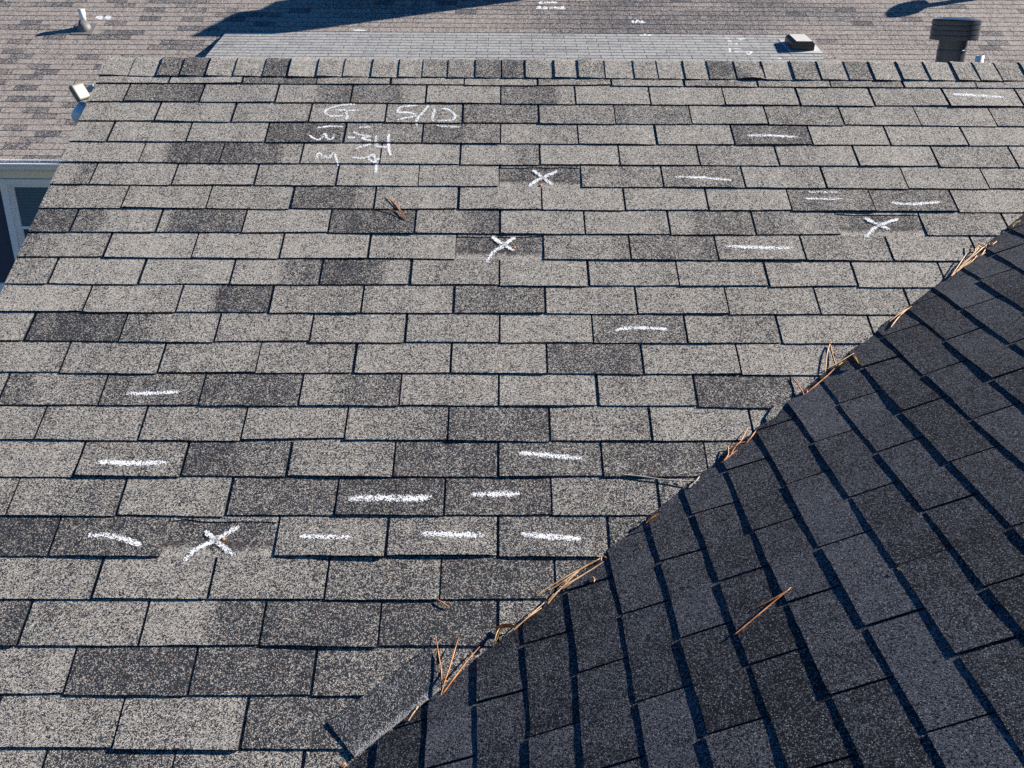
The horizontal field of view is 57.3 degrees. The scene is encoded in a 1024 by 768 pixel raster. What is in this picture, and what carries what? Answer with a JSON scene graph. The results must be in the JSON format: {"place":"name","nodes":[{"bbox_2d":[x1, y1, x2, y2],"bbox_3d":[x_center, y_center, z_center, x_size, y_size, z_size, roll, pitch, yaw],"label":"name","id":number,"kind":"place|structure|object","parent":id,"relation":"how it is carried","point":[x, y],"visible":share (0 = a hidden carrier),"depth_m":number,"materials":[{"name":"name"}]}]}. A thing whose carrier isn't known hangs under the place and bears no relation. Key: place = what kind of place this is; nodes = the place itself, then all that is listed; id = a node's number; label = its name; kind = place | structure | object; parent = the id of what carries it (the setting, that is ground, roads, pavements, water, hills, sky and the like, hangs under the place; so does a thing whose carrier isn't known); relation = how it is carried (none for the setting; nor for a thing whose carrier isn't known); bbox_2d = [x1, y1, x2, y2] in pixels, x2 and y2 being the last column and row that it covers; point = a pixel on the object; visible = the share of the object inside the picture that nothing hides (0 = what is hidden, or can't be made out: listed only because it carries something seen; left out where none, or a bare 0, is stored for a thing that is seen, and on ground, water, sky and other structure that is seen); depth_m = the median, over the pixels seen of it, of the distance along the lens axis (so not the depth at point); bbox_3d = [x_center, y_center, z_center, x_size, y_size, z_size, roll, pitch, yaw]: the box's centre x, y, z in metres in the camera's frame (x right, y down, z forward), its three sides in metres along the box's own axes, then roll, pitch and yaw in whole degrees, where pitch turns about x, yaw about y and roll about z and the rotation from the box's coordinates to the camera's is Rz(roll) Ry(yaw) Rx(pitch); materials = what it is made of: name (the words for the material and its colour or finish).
{"place":"outdoors","nodes":[
{"label":"outdoors","id":0,"kind":"place"},
{"bbox_2d":[0,56,1023,767],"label":"shingled house","id":1,"kind":"structure","parent":0,"point":[300,434],"depth_m":2.79,"materials":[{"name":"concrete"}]},
{"bbox_2d":[69,82,94,122],"bbox_3d":[-1.655,-1.149,3.821,0.259,0.157,0.146,0,23,-1],"label":"floodlight","id":2,"kind":"object","parent":1,"relation":"attached to","point":[79,91],"visible":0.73,"depth_m":3.78,"materials":[{"name":"beige plastic"}]},
{"bbox_2d":[328,647,446,756],"bbox_3d":[-0.299,0.778,2.292,0.287,0.139,0.103,-15,27,-32],"label":"loose shingle","id":3,"kind":"object","parent":1,"relation":"on","point":[373,715],"visible":1,"depth_m":2.29,"materials":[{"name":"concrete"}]},
{"bbox_2d":[375,198,405,219],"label":"pine needles","id":4,"kind":"object","parent":1,"relation":"on","point":[395,211],"visible":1,"depth_m":3.39,"materials":[{"name":"plant"}]},
{"bbox_2d":[435,634,478,695],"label":"pine needles","id":5,"kind":"object","parent":1,"relation":"on","point":[442,691],"visible":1,"depth_m":2.33,"materials":[{"name":"brown plant"}]},
{"bbox_2d":[495,628,499,642],"bbox_3d":[-0.036,0.644,2.394,0.008,0.021,0.043,7,24,16],"label":"dry leaf","id":6,"kind":"object","parent":1,"relation":"on","point":[497,635],"visible":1,"depth_m":2.39,"materials":[{"name":"yellow plant"}]},
{"bbox_2d":[495,624,515,628],"bbox_3d":[-0.016,0.626,2.406,0.053,0.017,0.012,0,23,-1],"label":"dry leaf","id":7,"kind":"object","parent":1,"relation":"on","point":[504,626],"visible":1,"depth_m":2.41,"materials":[{"name":"brown plant"}]},
{"bbox_2d":[512,603,543,631],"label":"pine needles","id":8,"kind":"object","parent":1,"relation":"on","point":[531,614],"visible":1,"depth_m":2.42,"materials":[{"name":"plant"}]},
{"bbox_2d":[536,556,607,604],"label":"pine needles","id":9,"kind":"object","parent":1,"relation":"on","point":[565,584],"visible":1,"depth_m":2.49,"materials":[{"name":"plant"}]},
{"bbox_2d":[646,513,658,522],"bbox_3d":[0.392,0.374,2.602,0.047,0.021,0.008,-14,26,-30],"label":"dry leaf","id":10,"kind":"object","parent":1,"relation":"on","point":[652,517],"visible":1,"depth_m":2.60,"materials":[{"name":"brown plant"}]},
{"bbox_2d":[622,474,699,487],"bbox_3d":[0.432,0.280,2.688,0.228,0.021,0.040,2,23,3],"label":"twig","id":11,"kind":"object","parent":1,"relation":"on","point":[690,485],"visible":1,"depth_m":2.69,"materials":[{"name":"wood"}]},
{"bbox_2d":[342,206,1020,765],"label":"valley litter","id":12,"kind":"object","parent":1,"relation":"on","point":[692,476],"visible":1,"depth_m":2.70,"materials":[{"name":"brown plant"}]},
{"bbox_2d":[721,429,755,462],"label":"pine needles","id":13,"kind":"object","parent":1,"relation":"on","point":[732,452],"visible":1,"depth_m":2.76,"materials":[{"name":"brown plant"}]},
{"bbox_2d":[733,588,789,635],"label":"pine needles","id":14,"kind":"object","parent":1,"relation":"on","point":[779,595],"visible":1,"depth_m":2.13,"materials":[{"name":"brown plant"}]},
{"bbox_2d":[766,404,782,421],"bbox_3d":[0.787,0.097,2.836,0.025,0.042,0.090,18,29,37],"label":"shingle scrap","id":15,"kind":"object","parent":1,"relation":"on","point":[774,411],"visible":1,"depth_m":2.84,"materials":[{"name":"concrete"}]},
{"bbox_2d":[792,364,838,394],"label":"pine needles","id":16,"kind":"object","parent":1,"relation":"on","point":[815,384],"visible":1,"depth_m":2.91,"materials":[{"name":"brown plant"}]},
{"bbox_2d":[825,344,853,371],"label":"pine needles","id":17,"kind":"object","parent":1,"relation":"on","point":[833,358],"visible":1,"depth_m":2.97,"materials":[{"name":"plant"}]},
{"bbox_2d":[888,306,911,327],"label":"pine needles","id":18,"kind":"object","parent":1,"relation":"on","point":[900,313],"visible":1,"depth_m":3.08,"materials":[{"name":"plant"}]},
{"bbox_2d":[929,17,981,62],"bbox_3d":[2.303,-1.522,5.001,0.311,0.813,0.311,0,23,-1],"label":"flue pipe","id":19,"kind":"object","parent":1,"relation":"on","point":[953,35],"visible":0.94,"depth_m":4.81,"materials":[{"name":"metal"}]},
{"bbox_2d":[950,241,996,276],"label":"pine needles","id":20,"kind":"object","parent":1,"relation":"on","point":[964,263],"visible":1,"depth_m":3.25,"materials":[{"name":"plant"}]},
{"bbox_2d":[975,55,984,61],"bbox_3d":[2.717,-1.514,5.604,0.121,0.858,0.121,0,23,-1],"label":"vent pipe","id":21,"kind":"object","parent":1,"relation":"on","point":[979,58],"visible":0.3,"depth_m":5.43,"materials":[{"name":"white plastic"}]},
{"bbox_2d":[0,0,1023,292],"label":"neighbouring house","id":22,"kind":"structure","parent":0,"point":[46,58],"depth_m":13.35,"materials":[{"name":"concrete"}]},
{"bbox_2d":[0,178,51,260],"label":"window","id":23,"kind":"structure","parent":22,"relation":"in","point":[22,198],"depth_m":11.90,"materials":[{"name":"clear glass"}]},
{"bbox_2d":[71,9,97,34],"bbox_3d":[-6.112,-5.164,13.340,0.300,0.337,0.276,0,23,-1],"label":"plumbing vent","id":24,"kind":"object","parent":22,"relation":"on","point":[83,26],"visible":0.99,"depth_m":13.31,"materials":[{"name":"white plastic"}]},
{"bbox_2d":[779,34,822,52],"bbox_3d":[4.006,-4.723,12.980,0.458,0.226,0.604,0,23,-1],"label":"roof vent","id":25,"kind":"object","parent":22,"relation":"on","point":[797,43],"visible":1,"depth_m":12.84,"materials":[{"name":"metal"}]}
]}

